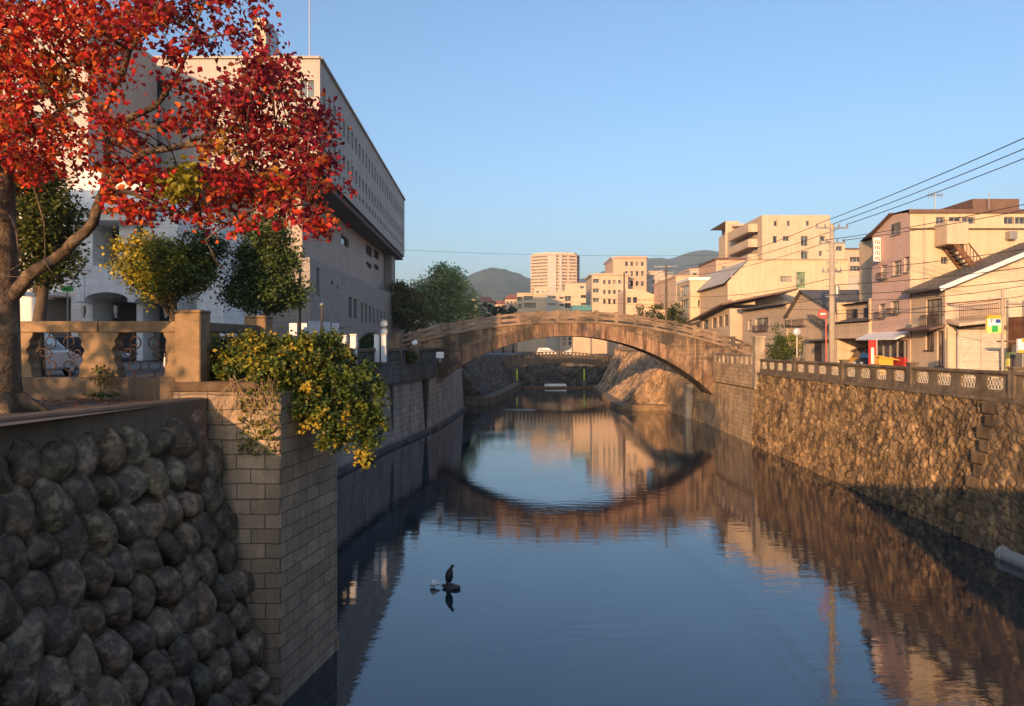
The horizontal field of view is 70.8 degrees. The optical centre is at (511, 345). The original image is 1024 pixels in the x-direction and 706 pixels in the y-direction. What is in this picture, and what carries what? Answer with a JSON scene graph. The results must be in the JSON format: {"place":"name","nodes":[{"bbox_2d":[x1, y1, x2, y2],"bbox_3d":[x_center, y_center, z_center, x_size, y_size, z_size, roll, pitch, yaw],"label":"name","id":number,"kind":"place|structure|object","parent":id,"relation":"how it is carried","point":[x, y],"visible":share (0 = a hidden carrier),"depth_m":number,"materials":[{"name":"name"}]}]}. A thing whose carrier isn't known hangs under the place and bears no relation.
{"place":"outdoors","nodes":[
{"label":"outdoors","id":0,"kind":"place"},
{"bbox_2d":[0,5,156,197],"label":"apartment building","id":1,"kind":"structure","parent":0,"point":[138,98],"depth_m":66.62,"materials":[{"name":"beige paint"}]},
{"bbox_2d":[46,367,164,376],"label":"road","id":2,"kind":"structure","parent":0,"point":[146,372],"depth_m":27.39,"materials":[{"name":"asphalt"}]},
{"bbox_2d":[44,333,81,375],"bbox_3d":[-16.200,0.310,24.000,1.660,1.480,4.130,0,0,-5],"label":"parked car","id":3,"kind":"object","parent":2,"relation":"on","point":[59,355],"visible":0.2,"depth_m":24.59,"materials":[{"name":"silver metal"}]},
{"bbox_2d":[408,268,530,332],"bbox_3d":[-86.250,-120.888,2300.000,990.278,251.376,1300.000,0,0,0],"label":"hills","id":4,"kind":"structure","parent":0,"point":[491,282],"depth_m":2004.52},
{"bbox_2d":[476,297,495,351],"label":"house","id":5,"kind":"structure","parent":0,"point":[488,300],"depth_m":225.00,"materials":[{"name":"paint"}]},
{"bbox_2d":[0,351,1000,425],"bbox_3d":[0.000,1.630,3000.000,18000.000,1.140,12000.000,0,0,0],"label":"ground","id":6,"kind":"structure","parent":0,"point":[136,365],"depth_m":29.93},
{"bbox_2d":[15,145,98,376],"bbox_3d":[-12.232,-2.083,18.394,3.102,6.366,2.754,0,0,0],"label":"evergreen tree","id":7,"kind":"object","parent":6,"relation":"on","point":[30,229],"visible":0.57,"depth_m":18.26,"materials":[{"name":"green plant"}]},
{"bbox_2d":[0,398,154,414],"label":"soil","id":8,"kind":"structure","parent":6,"relation":"on","point":[68,405],"depth_m":13.22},
{"bbox_2d":[20,321,174,399],"bbox_3d":[-11.310,0.330,14.370,9.380,1.640,0.440,0,0,0],"label":"balustrade","id":9,"kind":"object","parent":8,"relation":"on","point":[101,343],"visible":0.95,"depth_m":14.18,"materials":[{"name":"stone"}]},
{"bbox_2d":[89,364,113,395],"bbox_3d":[-7.947,0.695,13.954,0.432,0.674,0.316,0,0,-20],"label":"weed","id":10,"kind":"object","parent":8,"relation":"on","point":[99,376],"visible":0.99,"depth_m":13.92,"materials":[{"name":"green plant"}]},
{"bbox_2d":[82,391,121,398],"bbox_3d":[-7.809,0.941,13.709,0.718,0.187,0.403,0,0,0],"label":"weed","id":11,"kind":"object","parent":8,"relation":"on","point":[96,395],"visible":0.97,"depth_m":13.65,"materials":[{"name":"green plant"}]},
{"bbox_2d":[37,397,169,405],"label":"fallen leaves","id":12,"kind":"object","parent":8,"relation":"on","point":[82,402],"visible":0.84,"depth_m":12.94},
{"bbox_2d":[0,0,357,412],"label":"tree","id":13,"kind":"object","parent":8,"relation":"on","point":[148,17],"visible":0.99,"depth_m":10.71,"materials":[{"name":"red plant"}]},
{"bbox_2d":[55,337,129,362],"bbox_3d":[-20.500,0.310,34.000,4.130,1.480,1.660,0,0,-5],"label":"parked car","id":14,"kind":"object","parent":6,"relation":"on","point":[78,341],"visible":0.06,"depth_m":33.30,"materials":[{"name":"paint"}]},
{"bbox_2d":[19,169,261,360],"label":"white hall","id":15,"kind":"structure","parent":6,"relation":"on","point":[97,295],"depth_m":48.52,"materials":[{"name":"paint"}]},
{"bbox_2d":[114,302,136,359],"bbox_3d":[-27.167,-1.033,50.750,1.667,4.067,0.300,0,0,0],"label":"dark doorway","id":16,"kind":"structure","parent":15,"relation":"in","point":[127,311],"depth_m":50.60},
{"bbox_2d":[160,305,169,359],"bbox_3d":[-24.000,-0.967,50.750,1.467,3.933,0.300,0,0,0],"label":"dark doorway","id":17,"kind":"structure","parent":15,"relation":"in","point":[162,339],"depth_m":50.60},
{"bbox_2d":[95,221,239,373],"bbox_3d":[-11.350,-1.638,24.027,4.402,5.475,3.520,0,0,0],"label":"tree","id":18,"kind":"object","parent":6,"relation":"on","point":[148,275],"visible":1,"depth_m":23.36,"materials":[{"name":"green plant"}]},
{"bbox_2d":[244,315,272,354],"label":"stone pillar","id":19,"kind":"structure","parent":6,"relation":"on","point":[263,322],"depth_m":16.75,"materials":[{"name":"stone"}]},
{"bbox_2d":[210,210,317,317],"bbox_3d":[-8.852,-1.948,25.994,3.608,6.095,3.274,0,0,0],"label":"evergreen tree","id":20,"kind":"object","parent":6,"relation":"on","point":[263,278],"visible":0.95,"depth_m":25.49,"materials":[{"name":"green plant"}]},
{"bbox_2d":[154,18,405,347],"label":"city hall","id":21,"kind":"structure","parent":6,"relation":"on","point":[350,273],"depth_m":91.18,"materials":[{"name":"beige concrete"}]},
{"bbox_2d":[301,81,313,96],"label":"window","id":22,"kind":"structure","parent":21,"relation":"in","point":[308,92],"depth_m":75.34,"materials":[{"name":"grey glass"}]},
{"bbox_2d":[359,332,380,347],"bbox_3d":[-11.726,0.000,59.996,2.147,2.321,1.978,0,0,0],"label":"hedge","id":23,"kind":"object","parent":6,"relation":"on","point":[367,341],"visible":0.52,"depth_m":59.48,"materials":[{"name":"green plant"}]},
{"bbox_2d":[386,280,436,333],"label":"tree","id":24,"kind":"object","parent":6,"relation":"on","point":[408,313],"visible":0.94,"depth_m":133.46,"materials":[{"name":"green plant"}]},
{"bbox_2d":[406,261,486,328],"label":"tree","id":25,"kind":"object","parent":6,"relation":"on","point":[455,306],"visible":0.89,"depth_m":147.32,"materials":[{"name":"green plant"}]},
{"bbox_2d":[482,355,611,382],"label":"stone wall","id":26,"kind":"structure","parent":6,"relation":"on","point":[552,373],"depth_m":137.35,"materials":[{"name":"stone"}]},
{"bbox_2d":[387,310,767,394],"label":"arch bridge","id":27,"kind":"structure","parent":6,"relation":"on","point":[682,352],"depth_m":63.35,"materials":[{"name":"stone"}]},
{"bbox_2d":[570,305,591,354],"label":"building","id":28,"kind":"structure","parent":6,"relation":"on","point":[581,344],"depth_m":139.50,"materials":[{"name":"paint"}]},
{"bbox_2d":[584,273,629,353],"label":"apartment building","id":29,"kind":"structure","parent":6,"relation":"on","point":[607,287],"depth_m":170.00,"materials":[{"name":"paint"}]},
{"bbox_2d":[603,256,647,290],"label":"apartment building","id":30,"kind":"structure","parent":6,"relation":"on","point":[635,266],"depth_m":175.00,"materials":[{"name":"beige paint"}]},
{"bbox_2d":[633,302,671,321],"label":"shrub","id":31,"kind":"object","parent":6,"relation":"on","point":[653,312],"visible":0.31,"depth_m":91.67,"materials":[{"name":"green plant"}]},
{"bbox_2d":[654,265,677,319],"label":"utility pole","id":32,"kind":"object","parent":6,"relation":"on","point":[665,266],"visible":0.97,"depth_m":84.90,"materials":[{"name":"grey concrete"}]},
{"bbox_2d":[659,302,688,328],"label":"shrub","id":33,"kind":"object","parent":6,"relation":"on","point":[672,312],"visible":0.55,"depth_m":89.65,"materials":[{"name":"green plant"}]},
{"bbox_2d":[661,275,698,320],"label":"office block","id":34,"kind":"structure","parent":6,"relation":"on","point":[672,288],"depth_m":123.39,"materials":[{"name":"beige paint"}]},
{"bbox_2d":[676,277,731,335],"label":"shop building","id":35,"kind":"structure","parent":6,"relation":"on","point":[688,287],"depth_m":92.00,"materials":[{"name":"beige paint"}]},
{"bbox_2d":[712,336,765,442],"bbox_3d":[18.573,3.450,56.870,2.855,8.300,11.460,0,0,0],"label":"bridge abutment","id":36,"kind":"object","parent":6,"relation":"on","point":[735,382],"visible":0.9,"depth_m":55.68,"materials":[{"name":"stone"}]},
{"bbox_2d":[686,288,797,347],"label":"house","id":37,"kind":"structure","parent":6,"relation":"on","point":[727,322],"depth_m":77.12,"materials":[{"name":"paint"}]},
{"bbox_2d":[697,260,847,312],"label":"workshop","id":38,"kind":"structure","parent":6,"relation":"on","point":[763,276],"depth_m":80.00,"materials":[{"name":"beige paint"}]},
{"bbox_2d":[796,272,804,287],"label":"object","id":39,"kind":"structure","parent":38,"relation":"in","point":[800,276],"depth_m":80.20,"materials":[{"name":"green paint"}]},
{"bbox_2d":[711,215,844,260],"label":"apartment building","id":40,"kind":"structure","parent":6,"relation":"on","point":[735,238],"depth_m":105.00,"materials":[{"name":"paint"}]},
{"bbox_2d":[765,321,803,359],"bbox_3d":[21.333,-0.006,56.002,3.220,3.813,2.338,0,0,0],"label":"garden tree","id":41,"kind":"object","parent":6,"relation":"on","point":[783,345],"visible":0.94,"depth_m":55.77,"materials":[{"name":"green plant"}]},
{"bbox_2d":[783,290,860,367],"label":"gable house","id":42,"kind":"structure","parent":6,"relation":"on","point":[809,323],"depth_m":57.84,"materials":[{"name":"beige paint"}]},
{"bbox_2d":[814,341,821,361],"bbox_3d":[23.974,0.633,56.386,0.047,2.335,1.288,0,0,0],"label":"door","id":43,"kind":"structure","parent":42,"relation":"in","point":[817,344],"depth_m":56.26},
{"bbox_2d":[835,298,871,370],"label":"building","id":44,"kind":"structure","parent":6,"relation":"on","point":[850,329],"depth_m":52.12,"materials":[{"name":"paint"}]},
{"bbox_2d":[853,345,867,370],"bbox_3d":[25.900,0.850,49.600,4.230,1.900,1.660,0,0,0],"label":"parked car","id":45,"kind":"object","parent":6,"relation":"on","point":[862,358],"visible":0.12,"depth_m":49.69,"materials":[{"name":"paint"}]},
{"bbox_2d":[874,355,899,374],"bbox_3d":[23.130,1.190,44.450,1.220,1.220,0.700,0,0,0],"label":"vending stand","id":46,"kind":"object","parent":6,"relation":"on","point":[881,360],"visible":0.56,"depth_m":44.20,"materials":[{"name":"yellow paint"}]},
{"bbox_2d":[856,199,1023,372],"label":"corner building","id":47,"kind":"structure","parent":6,"relation":"on","point":[984,236],"depth_m":43.54,"materials":[{"name":"paint"}]},
{"bbox_2d":[873,237,880,261],"bbox_3d":[23.730,-6.267,46.818,0.460,1.567,0.165,0,0,0],"label":"shop sign","id":48,"kind":"object","parent":47,"relation":"attached to","point":[876,249],"visible":1,"depth_m":46.75,"materials":[{"name":"white paint"}]},
{"bbox_2d":[896,242,1023,378],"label":"old house","id":49,"kind":"structure","parent":6,"relation":"on","point":[951,338],"depth_m":39.90,"materials":[{"name":"paint"}]},
{"bbox_2d":[923,332,934,350],"bbox_3d":[24.025,-0.252,41.369,0.230,1.104,1.002,0,0,0],"label":"window","id":50,"kind":"structure","parent":49,"relation":"in","point":[930,335],"depth_m":41.51,"materials":[{"name":"grey glass"}]},
{"bbox_2d":[920,298,943,325],"bbox_3d":[23.935,-1.842,40.963,0.410,1.663,1.883,0,0,0],"label":"window","id":51,"kind":"structure","parent":49,"relation":"in","point":[933,318],"depth_m":41.02,"materials":[{"name":"grey glass"}]},
{"bbox_2d":[935,331,943,366],"bbox_3d":[24.025,0.175,40.353,0.230,2.032,0.772,0,0,0],"label":"window","id":52,"kind":"structure","parent":49,"relation":"in","point":[940,332],"depth_m":40.45,"materials":[{"name":"grey glass"}]},
{"bbox_2d":[996,316,1023,366],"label":"lean to","id":53,"kind":"object","parent":6,"relation":"on","point":[1016,328],"visible":0.43,"depth_m":38.99,"materials":[{"name":"metal"}]},
{"bbox_2d":[1011,344,1021,366],"bbox_3d":[26.302,0.848,37.545,0.521,1.904,0.090,0,0,0],"label":"doorway","id":54,"kind":"structure","parent":53,"relation":"in","point":[1013,346],"depth_m":37.50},
{"bbox_2d":[503,294,516,350],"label":"house","id":55,"kind":"structure","parent":0,"point":[512,301],"depth_m":240.00,"materials":[{"name":"paint"}]},
{"bbox_2d":[5,0,1023,381],"label":"sky","id":56,"kind":"structure","parent":0,"point":[508,129],"materials":[{"name":"blue"}]},
{"bbox_2d":[516,293,545,351],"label":"apartment building","id":57,"kind":"structure","parent":0,"point":[535,302],"depth_m":232.00,"materials":[{"name":"beige paint"}]},
{"bbox_2d":[545,292,557,350],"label":"apartment building","id":58,"kind":"structure","parent":0,"point":[552,305],"depth_m":231.00,"materials":[{"name":"grey"}]},
{"bbox_2d":[531,252,579,292],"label":"apartment tower","id":59,"kind":"structure","parent":0,"point":[555,271],"depth_m":602.26,"materials":[{"name":"beige paint"}]},
{"bbox_2d":[558,315,571,350],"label":"shop building","id":60,"kind":"structure","parent":0,"point":[564,343],"depth_m":215.00,"materials":[{"name":"paint"}]},
{"bbox_2d":[557,291,585,310],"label":"apartment building","id":61,"kind":"structure","parent":0,"point":[572,297],"depth_m":230.00,"materials":[{"name":"beige paint"}]},
{"bbox_2d":[562,283,585,290],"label":"apartment building","id":62,"kind":"structure","parent":0,"point":[574,286],"depth_m":240.00,"materials":[{"name":"paint"}]},
{"bbox_2d":[618,289,653,345],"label":"warehouse","id":63,"kind":"structure","parent":0,"point":[637,294],"depth_m":150.00,"materials":[{"name":"beige paint"}]},
{"bbox_2d":[580,250,718,282],"bbox_3d":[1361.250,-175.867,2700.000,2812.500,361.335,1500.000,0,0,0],"label":"hills","id":64,"kind":"structure","parent":0,"point":[681,260],"depth_m":2476.17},
{"bbox_2d":[282,383,1023,705],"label":"river water","id":65,"kind":"structure","parent":0,"point":[593,547],"depth_m":21.49,"materials":[{"name":"blue liquid"}]},
{"bbox_2d":[0,409,282,705],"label":"boulder wall","id":66,"kind":"structure","parent":65,"relation":"in","point":[125,580],"depth_m":11.33,"materials":[{"name":"stone"}]},
{"bbox_2d":[0,397,205,457],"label":"retaining kerb","id":67,"kind":"structure","parent":66,"relation":"on","point":[150,418],"depth_m":11.48,"materials":[{"name":"concrete"}]},
{"bbox_2d":[169,377,336,703],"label":"stone pier","id":68,"kind":"structure","parent":65,"relation":"in","point":[282,503],"depth_m":14.07,"materials":[{"name":"stone"}]},
{"bbox_2d":[174,310,210,381],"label":"stone pillar","id":69,"kind":"structure","parent":68,"relation":"on","point":[192,342],"depth_m":14.10,"materials":[{"name":"stone"}]},
{"bbox_2d":[210,323,258,379],"bbox_3d":[-6.170,0.260,15.675,0.300,1.480,2.171,0,0,8],"label":"balustrade","id":70,"kind":"object","parent":68,"relation":"on","point":[217,328],"visible":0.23,"depth_m":15.31,"materials":[{"name":"stone"}]},
{"bbox_2d":[207,326,393,471],"bbox_3d":[-4.425,1.097,14.856,4.047,3.035,2.110,0,0,-7],"label":"shrub","id":71,"kind":"object","parent":68,"relation":"on","point":[306,362],"visible":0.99,"depth_m":14.64,"materials":[{"name":"green plant"}]},
{"bbox_2d":[330,361,466,475],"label":"quay wall","id":72,"kind":"structure","parent":65,"relation":"in","point":[423,401],"depth_m":54.96,"materials":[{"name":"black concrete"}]},
{"bbox_2d":[332,333,441,369],"bbox_3d":[-8.782,0.205,43.721,1.433,2.210,43.820,0,0,6],"label":"quay railing","id":73,"kind":"object","parent":72,"relation":"on","point":[397,353],"visible":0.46,"depth_m":51.22,"materials":[{"name":"stone"}]},
{"bbox_2d":[308,321,319,334],"bbox_3d":[-8.250,0.004,30.059,0.500,2.092,0.119,0,0,0],"label":"notice board","id":74,"kind":"object","parent":73,"relation":"attached to","point":[315,325],"visible":0.46,"depth_m":30.00,"materials":[{"name":"metal"}]},
{"bbox_2d":[373,334,379,361],"bbox_3d":[-8.657,0.144,46.200,0.380,1.813,0.460,0,0,0],"label":"white box","id":75,"kind":"object","parent":73,"relation":"on","point":[377,347],"visible":1,"depth_m":46.00,"materials":[{"name":"paint"}]},
{"bbox_2d":[380,334,387,361],"bbox_3d":[-8.210,0.144,46.200,0.379,1.813,0.460,0,0,0],"label":"white box","id":76,"kind":"object","parent":73,"relation":"on","point":[383,347],"visible":1,"depth_m":46.00,"materials":[{"name":"paint"}]},
{"bbox_2d":[405,350,417,364],"bbox_3d":[-7.428,0.814,53.004,1.060,1.158,1.125,0,0,0],"label":"shrub","id":77,"kind":"object","parent":73,"relation":"attached to","point":[410,357],"visible":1,"depth_m":52.79,"materials":[{"name":"green plant"}]},
{"bbox_2d":[442,583,460,590],"bbox_3d":[-1.755,6.967,20.826,0.574,0.192,0.454,0,0,0],"label":"rock","id":78,"kind":"object","parent":65,"relation":"in","point":[448,587],"visible":0.95,"depth_m":20.70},
{"bbox_2d":[445,564,453,584],"bbox_3d":[-1.806,6.624,20.818,0.259,0.615,0.245,0,0,41],"label":"cormorant","id":79,"kind":"object","parent":78,"relation":"on","point":[449,575],"visible":1,"depth_m":20.76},
{"bbox_2d":[461,356,521,404],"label":"embankment","id":80,"kind":"structure","parent":65,"relation":"in","point":[492,381],"depth_m":94.73,"materials":[{"name":"grey stone"}]},
{"bbox_2d":[521,384,592,388],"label":"weir","id":81,"kind":"object","parent":65,"relation":"in","point":[555,386],"visible":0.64,"depth_m":118.50,"materials":[{"name":"concrete"}]},
{"bbox_2d":[503,351,611,384],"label":"bridge","id":82,"kind":"structure","parent":65,"relation":"in","point":[546,359],"depth_m":121.00,"materials":[{"name":"stone"}]},
{"bbox_2d":[593,346,676,409],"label":"embankment","id":83,"kind":"structure","parent":65,"relation":"in","point":[633,379],"depth_m":85.84,"materials":[{"name":"stone"}]},
{"bbox_2d":[616,272,631,345],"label":"utility pole","id":84,"kind":"object","parent":83,"relation":"on","point":[623,283],"visible":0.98,"depth_m":112.93,"materials":[{"name":"grey concrete"}]},
{"bbox_2d":[665,372,713,425],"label":"river wall","id":85,"kind":"structure","parent":65,"relation":"in","point":[686,398],"depth_m":69.50,"materials":[{"name":"stone"}]},
{"bbox_2d":[751,372,1023,554],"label":"river wall","id":86,"kind":"structure","parent":65,"relation":"in","point":[953,463],"depth_m":30.45,"materials":[{"name":"stone"}]},
{"bbox_2d":[759,358,1023,399],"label":"stone parapet","id":87,"kind":"structure","parent":86,"relation":"on","point":[1013,381],"depth_m":31.47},
{"bbox_2d":[994,546,1023,569],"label":"drain pipe","id":88,"kind":"object","parent":65,"relation":"in","point":[1007,555],"visible":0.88,"depth_m":23.17,"materials":[{"name":"plastic"}]},
{"bbox_2d":[653,279,664,309],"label":"apartment building","id":89,"kind":"structure","parent":0,"point":[657,291],"depth_m":146.25,"materials":[{"name":"beige paint"}]},
{"bbox_2d":[646,275,673,293],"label":"apartment building","id":90,"kind":"structure","parent":0,"point":[650,286],"depth_m":184.00,"materials":[{"name":"grey"}]},
{"bbox_2d":[698,258,744,276],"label":"rooftop house","id":91,"kind":"structure","parent":0,"point":[709,269],"depth_m":108.20,"materials":[{"name":"beige paint"}]},
{"bbox_2d":[737,301,791,363],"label":"house","id":92,"kind":"structure","parent":0,"point":[758,321],"depth_m":68.44,"materials":[{"name":"paint"}]},
{"bbox_2d":[752,317,768,331],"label":"window","id":93,"kind":"structure","parent":92,"relation":"in","point":[761,323],"depth_m":69.29,"materials":[{"name":"clear glass"}]},
{"bbox_2d":[845,248,858,272],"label":"apartment building","id":94,"kind":"structure","parent":0,"point":[852,256],"depth_m":125.00,"materials":[{"name":"beige paint"}]},
{"bbox_2d":[848,273,858,289],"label":"apartment building","id":95,"kind":"structure","parent":0,"point":[853,278],"depth_m":95.00,"materials":[{"name":"grey"}]},
{"bbox_2d":[738,286,1021,300],"bbox_3d":[22.557,-3.718,44.912,1.372,2.129,42.370,0,0,-8],"label":"power cable","id":96,"kind":"object","parent":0,"point":[901,299],"visible":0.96,"depth_m":39.85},
{"bbox_2d":[738,296,1021,310],"bbox_3d":[22.557,-2.983,44.912,1.372,1.766,42.370,0,0,-8],"label":"power cable","id":97,"kind":"object","parent":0,"point":[901,309],"visible":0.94,"depth_m":39.85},
{"bbox_2d":[772,368,1000,388],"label":"road","id":98,"kind":"structure","parent":0,"point":[921,380],"depth_m":36.43,"materials":[{"name":"asphalt"}]},
{"bbox_2d":[818,309,827,370],"bbox_3d":[18.944,-0.228,43.960,0.600,4.056,0.180,0,0,0],"label":"road sign","id":99,"kind":"object","parent":98,"relation":"on","point":[822,313],"visible":0.96,"depth_m":43.95,"materials":[{"name":"metal"}]},
{"bbox_2d":[868,340,876,369],"bbox_3d":[22.457,0.650,44.812,0.549,2.300,0.054,0,0,0],"label":"banner flag","id":100,"kind":"object","parent":98,"relation":"on","point":[872,348],"visible":0.77,"depth_m":44.80,"materials":[{"name":"fabric"}]},
{"bbox_2d":[985,288,1003,388],"bbox_3d":[19.210,-0.250,28.574,0.813,4.100,0.228,0,0,-10],"label":"parking sign","id":101,"kind":"object","parent":98,"relation":"on","point":[994,323],"visible":0.98,"depth_m":28.54,"materials":[{"name":"metal"}]},
{"bbox_2d":[1005,352,1015,370],"bbox_3d":[21.532,1.040,31.085,0.300,1.520,0.230,0,0,0],"label":"lightbox sign","id":102,"kind":"object","parent":98,"relation":"on","point":[1010,358],"visible":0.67,"depth_m":31.00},
{"bbox_2d":[1016,338,1023,371],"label":"shop sign","id":103,"kind":"object","parent":98,"relation":"on","point":[1019,345],"visible":0.82,"depth_m":29.50,"materials":[{"name":"white paint"}]},
{"bbox_2d":[780,366,998,383],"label":"pavement","id":104,"kind":"structure","parent":0,"point":[922,377],"depth_m":38.89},
{"bbox_2d":[816,223,847,374],"bbox_3d":[18.800,-2.650,42.300,1.900,9.100,0.386,0,0,0],"label":"utility pole","id":105,"kind":"object","parent":104,"relation":"on","point":[832,286],"visible":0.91,"depth_m":42.19,"materials":[{"name":"concrete"}]},
{"bbox_2d":[818,138,1023,223],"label":"power cable","id":106,"kind":"object","parent":105,"relation":"attached to","point":[929,179],"visible":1,"depth_m":30.75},
{"bbox_2d":[822,204,1023,240],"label":"power cable","id":107,"kind":"object","parent":105,"relation":"attached to","point":[928,223],"visible":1,"depth_m":35.20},
{"bbox_2d":[833,149,1023,223],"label":"power cable","id":108,"kind":"object","parent":105,"relation":"attached to","point":[934,185],"visible":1,"depth_m":31.97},
{"bbox_2d":[833,280,1023,294],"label":"power cable","id":109,"kind":"object","parent":105,"relation":"attached to","point":[930,289],"visible":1,"depth_m":35.61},
{"bbox_2d":[835,306,1023,313],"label":"power cable","id":110,"kind":"object","parent":105,"relation":"attached to","point":[923,312],"visible":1,"depth_m":36.70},
{"bbox_2d":[835,267,1023,284],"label":"power cable","id":111,"kind":"object","parent":105,"relation":"attached to","point":[933,277],"visible":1,"depth_m":35.75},
{"bbox_2d":[840,249,1023,270],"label":"power cable","id":112,"kind":"object","parent":105,"relation":"attached to","point":[935,261],"visible":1,"depth_m":35.75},
{"bbox_2d":[842,210,1023,240],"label":"power cable","id":113,"kind":"object","parent":105,"relation":"attached to","point":[937,226],"visible":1,"depth_m":36.03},
{"bbox_2d":[849,158,1023,223],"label":"power cable","id":114,"kind":"object","parent":105,"relation":"attached to","point":[942,190],"visible":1,"depth_m":32.86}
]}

